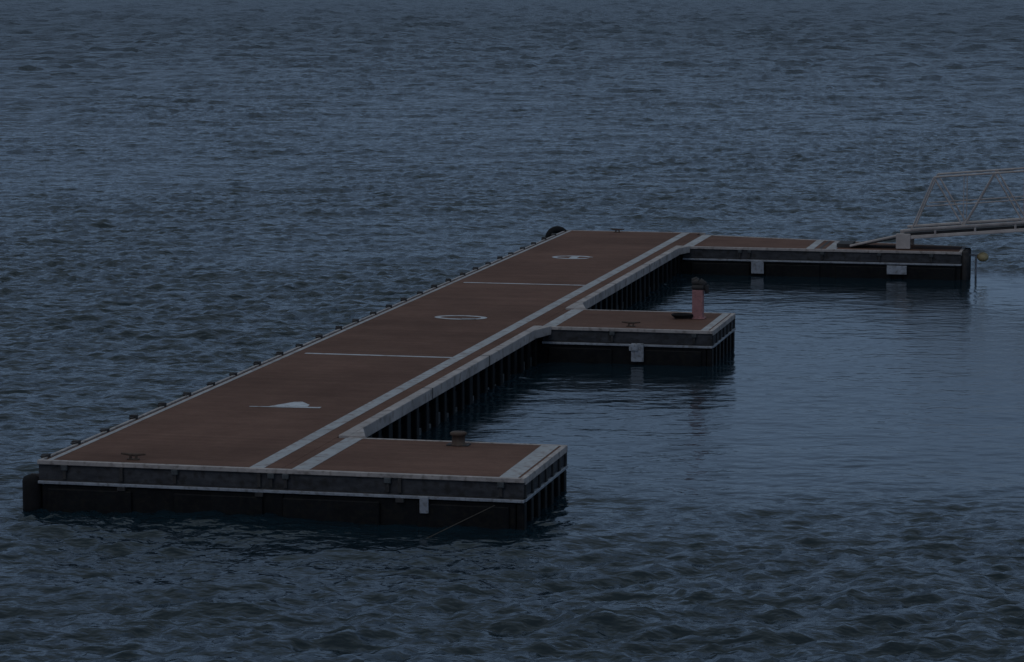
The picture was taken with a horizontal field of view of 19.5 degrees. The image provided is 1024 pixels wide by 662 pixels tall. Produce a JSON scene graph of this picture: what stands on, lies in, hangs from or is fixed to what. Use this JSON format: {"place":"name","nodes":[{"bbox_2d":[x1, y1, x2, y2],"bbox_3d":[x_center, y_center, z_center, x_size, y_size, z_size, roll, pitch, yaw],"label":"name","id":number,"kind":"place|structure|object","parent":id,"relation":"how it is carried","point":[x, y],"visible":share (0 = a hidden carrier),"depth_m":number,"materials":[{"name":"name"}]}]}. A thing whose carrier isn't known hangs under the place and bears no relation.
{"place":"outdoors","nodes":[
{"label":"outdoors","id":0,"kind":"place"},
{"bbox_2d":[0,0,1023,661],"bbox_3d":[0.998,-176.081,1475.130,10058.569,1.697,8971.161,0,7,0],"label":"water","id":1,"kind":"structure","parent":0,"point":[196,194],"depth_m":70.15,"materials":[{"name":"blue liquid"}]},
{"bbox_2d":[37,230,965,529],"bbox_3d":[2.552,0.248,61.152,11.022,1.164,38.450,2,7,13],"label":"floating dock","id":2,"kind":"object","parent":1,"relation":"on","point":[331,426],"visible":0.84,"depth_m":51.30,"materials":[{"name":"brown wood"}]},
{"bbox_2d":[22,473,42,510],"bbox_3d":[-7.058,2.438,43.898,0.310,0.690,0.300,2,7,13],"label":"corner fender","id":3,"kind":"object","parent":2,"relation":"attached to","point":[32,493],"visible":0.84,"depth_m":43.77,"materials":[{"name":"rubber"}]},
{"bbox_2d":[121,452,145,459],"bbox_3d":[-5.567,1.841,43.776,0.382,0.098,0.070,2,7,13],"label":"mooring cleat","id":4,"kind":"object","parent":2,"relation":"on","point":[130,455],"visible":1,"depth_m":43.76,"materials":[{"name":"metal"}]},
{"bbox_2d":[446,431,470,446],"bbox_3d":[-0.810,1.627,45.090,0.340,0.205,0.260,2,7,13],"label":"mooring bollard","id":5,"kind":"object","parent":2,"relation":"on","point":[458,438],"visible":1,"depth_m":45.01,"materials":[{"name":"metal"}]},
{"bbox_2d":[428,505,494,537],"bbox_3d":[-0.776,2.708,41.813,1.355,0.384,0.014,-6,9,-38],"label":"mooring line","id":6,"kind":"object","parent":2,"relation":"attached to","point":[462,521],"visible":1,"depth_m":41.85,"materials":[{"name":"fabric"}]},
{"bbox_2d":[545,226,566,237],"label":"tyre fender","id":7,"kind":"object","parent":2,"relation":"attached to","point":[556,229],"visible":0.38,"depth_m":80.53,"materials":[{"name":"rubber"}]},
{"bbox_2d":[622,321,639,326],"bbox_3d":[2.385,-0.142,59.669,0.382,0.098,0.070,2,7,13],"label":"mooring cleat","id":8,"kind":"object","parent":2,"relation":"on","point":[632,323],"visible":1,"depth_m":59.65,"materials":[{"name":"metal"}]},
{"bbox_2d":[671,313,692,318],"bbox_3d":[3.488,-0.306,60.947,0.455,0.106,0.406,2,7,13],"label":"rope coil","id":9,"kind":"object","parent":2,"relation":"on","point":[682,315],"visible":1,"depth_m":60.82,"materials":[{"name":"fabric"}]},
{"bbox_2d":[691,277,708,319],"bbox_3d":[3.846,-0.679,60.924,0.376,0.860,0.280,2,7,13],"label":"service pedestal","id":10,"kind":"object","parent":2,"relation":"on","point":[699,287],"visible":1,"depth_m":60.84,"materials":[{"name":"red paint"}]},
{"bbox_2d":[837,167,1023,248],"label":"gangway","id":11,"kind":"object","parent":2,"relation":"on","point":[905,238],"visible":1,"depth_m":75.35,"materials":[{"name":"metal"}]},
{"bbox_2d":[961,247,970,279],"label":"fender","id":12,"kind":"object","parent":2,"relation":"attached to","point":[966,266],"visible":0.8,"depth_m":74.85,"materials":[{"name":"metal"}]},
{"bbox_2d":[970,252,988,276],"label":"mooring buoy","id":13,"kind":"object","parent":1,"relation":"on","point":[982,256],"visible":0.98,"depth_m":75.61,"materials":[{"name":"yellow plastic"}]}
]}

